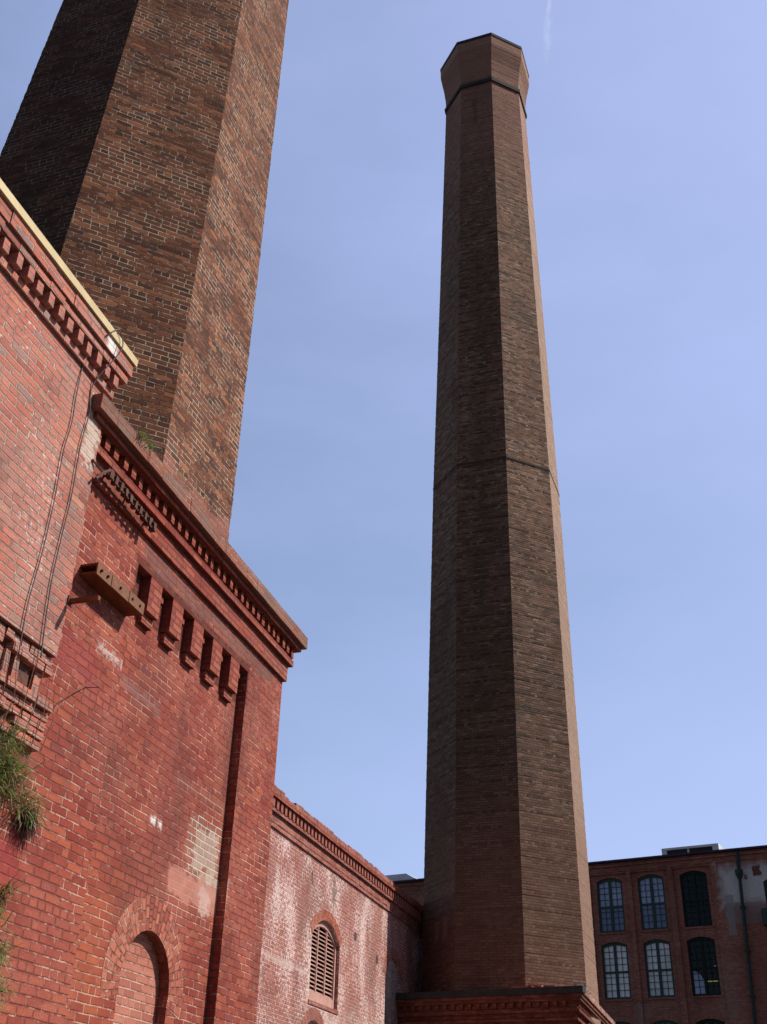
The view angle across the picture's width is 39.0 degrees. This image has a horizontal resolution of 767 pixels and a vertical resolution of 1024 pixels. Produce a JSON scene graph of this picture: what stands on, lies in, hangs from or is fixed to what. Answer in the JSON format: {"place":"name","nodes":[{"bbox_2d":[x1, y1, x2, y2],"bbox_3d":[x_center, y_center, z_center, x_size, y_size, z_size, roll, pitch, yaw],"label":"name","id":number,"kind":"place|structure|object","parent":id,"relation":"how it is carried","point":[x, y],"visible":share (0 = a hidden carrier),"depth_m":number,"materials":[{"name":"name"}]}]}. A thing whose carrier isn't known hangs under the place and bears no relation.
{"place":"outdoors","nodes":[
{"label":"outdoors","id":0,"kind":"place"},
{"bbox_2d":[0,0,766,878],"label":"sky","id":1,"kind":"structure","parent":0,"point":[646,121],"materials":[{"name":"blue"}]},
{"bbox_2d":[385,843,766,1023],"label":"mill building","id":2,"kind":"structure","parent":0,"point":[680,935],"depth_m":56.80,"materials":[{"name":"red brick"}]},
{"bbox_2d":[597,878,626,934],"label":"window","id":3,"kind":"structure","parent":2,"relation":"in","point":[610,895],"depth_m":59.35,"materials":[{"name":"blue glass"}]},
{"bbox_2d":[602,942,632,1001],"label":"window","id":4,"kind":"structure","parent":2,"relation":"in","point":[617,986],"depth_m":57.62,"materials":[{"name":"grey glass"}]},
{"bbox_2d":[638,875,669,931],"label":"window","id":5,"kind":"structure","parent":2,"relation":"in","point":[652,900],"depth_m":58.37,"materials":[{"name":"blue glass"}]},
{"bbox_2d":[644,940,676,999],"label":"window","id":6,"kind":"structure","parent":2,"relation":"in","point":[658,959],"depth_m":56.65,"materials":[{"name":"grey glass"}]},
{"bbox_2d":[653,1020,677,1023],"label":"window","id":7,"kind":"structure","parent":2,"relation":"in","point":[663,1021],"depth_m":55.31,"materials":[{"name":"green paint"}]},
{"bbox_2d":[680,871,713,928],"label":"window","id":8,"kind":"structure","parent":2,"relation":"in","point":[694,887],"depth_m":57.40,"materials":[{"name":"glass"}]},
{"bbox_2d":[687,937,722,997],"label":"window","id":9,"kind":"structure","parent":2,"relation":"in","point":[705,980],"depth_m":55.67,"materials":[{"name":"glass"}]},
{"bbox_2d":[696,1019,724,1023],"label":"window","id":10,"kind":"structure","parent":2,"relation":"in","point":[707,1021],"depth_m":54.32,"materials":[{"name":"paint"}]},
{"bbox_2d":[761,880,766,926],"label":"window","id":11,"kind":"structure","parent":2,"relation":"in","point":[763,910],"depth_m":54.81,"materials":[{"name":"green paint"}]},
{"bbox_3d":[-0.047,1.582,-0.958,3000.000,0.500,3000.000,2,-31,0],"label":"ground","id":12,"kind":"structure","parent":0,"visible":0},
{"bbox_2d":[0,393,307,1023],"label":"brick building","id":13,"kind":"structure","parent":12,"relation":"on","point":[144,869],"depth_m":10.11,"materials":[{"name":"red brick"}]},
{"bbox_2d":[0,871,28,1014],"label":"wall weed","id":14,"kind":"object","parent":13,"relation":"attached to","point":[2,957],"depth_m":7.50,"materials":[{"name":"plant"}]},
{"bbox_2d":[0,703,50,827],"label":"wall weed","id":15,"kind":"object","parent":13,"relation":"attached to","point":[9,765],"depth_m":7.84,"materials":[{"name":"plant"}]},
{"bbox_2d":[9,798,51,850],"bbox_3d":[-2.546,2.301,7.966,0.228,0.429,0.367,-7,-32,14],"label":"plant","id":16,"kind":"object","parent":13,"relation":"attached to","point":[30,824],"visible":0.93,"depth_m":7.95,"materials":[{"name":"plant"}]},
{"bbox_2d":[0,178,137,751],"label":"brick wall","id":17,"kind":"structure","parent":13,"relation":"attached to","point":[56,327],"depth_m":8.59,"materials":[{"name":"brick"}]},
{"bbox_2d":[0,647,54,750],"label":"corbels","id":18,"kind":"object","parent":17,"relation":"attached to","point":[24,701],"visible":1,"depth_m":7.98,"materials":[{"name":"red brick"}]},
{"bbox_2d":[18,329,118,655],"bbox_3d":[-2.540,-0.308,8.867,0.286,3.284,0.077,19,-35,-26],"label":"cable","id":19,"kind":"object","parent":17,"relation":"hanging from","point":[53,503],"visible":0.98,"depth_m":8.66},
{"bbox_2d":[40,329,123,657],"bbox_3d":[-2.493,-0.274,9.019,0.201,3.186,0.100,2,-31,0],"label":"cable","id":20,"kind":"object","parent":17,"relation":"hanging from","point":[72,494],"visible":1,"depth_m":8.95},
{"bbox_2d":[66,595,100,607],"bbox_3d":[-2.432,0.709,8.725,0.320,0.080,0.070,-7,-32,15],"label":"steel rod","id":21,"kind":"object","parent":17,"relation":"attached to","point":[71,601],"visible":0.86,"depth_m":8.71,"materials":[{"name":"metal"}]},
{"bbox_2d":[48,681,102,715],"bbox_3d":[-2.483,1.543,8.789,0.071,0.626,0.766,-8,-32,15],"label":"bare vine","id":22,"kind":"object","parent":13,"relation":"attached to","point":[72,693],"visible":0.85,"depth_m":8.66,"materials":[{"name":"brown plant"}]},
{"bbox_2d":[79,562,144,616],"bbox_3d":[-2.371,0.688,9.507,0.186,0.110,0.830,-7,-32,15],"label":"steel bearing plate","id":23,"kind":"object","parent":13,"relation":"attached to","point":[107,585],"visible":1,"depth_m":9.43,"materials":[{"name":"brown metal"}]},
{"bbox_2d":[92,459,156,531],"bbox_3d":[-2.369,-0.116,9.835,0.144,0.280,1.191,-7,-32,15],"label":"iron rack","id":24,"kind":"object","parent":13,"relation":"attached to","point":[129,498],"visible":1,"depth_m":9.89,"materials":[{"name":"metal"}]},
{"bbox_2d":[0,0,288,540],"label":"chimney","id":25,"kind":"object","parent":13,"relation":"on","point":[135,157],"visible":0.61,"depth_m":14.32,"materials":[{"name":"brown brick"}]},
{"bbox_2d":[138,425,156,457],"bbox_3d":[-2.196,-0.654,10.130,0.141,0.264,0.353,-8,-33,16],"label":"cornice sprig","id":26,"kind":"object","parent":13,"relation":"on","point":[142,437],"visible":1,"depth_m":10.11,"materials":[{"name":"plant"}]},
{"bbox_2d":[256,784,422,1023],"bbox_3d":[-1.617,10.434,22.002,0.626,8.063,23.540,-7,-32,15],"label":"brick building","id":27,"kind":"structure","parent":12,"relation":"on","point":[342,937],"depth_m":23.78,"materials":[{"name":"red brick"}]},
{"bbox_2d":[309,921,336,1008],"bbox_3d":[-1.390,9.494,23.323,0.125,2.130,2.280,-7,-32,15],"label":"louvred window","id":28,"kind":"structure","parent":27,"relation":"in","point":[323,948],"depth_m":23.46,"materials":[{"name":"pink paint"}]},
{"bbox_2d":[396,985,614,1023],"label":"brick pedestal","id":29,"kind":"object","parent":12,"relation":"on","point":[578,1004],"visible":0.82,"depth_m":26.90,"materials":[{"name":"red brick"}]},
{"bbox_2d":[421,32,600,1023],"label":"chimney","id":30,"kind":"object","parent":29,"relation":"on","point":[506,899],"visible":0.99,"depth_m":33.72,"materials":[{"name":"brown brick"}]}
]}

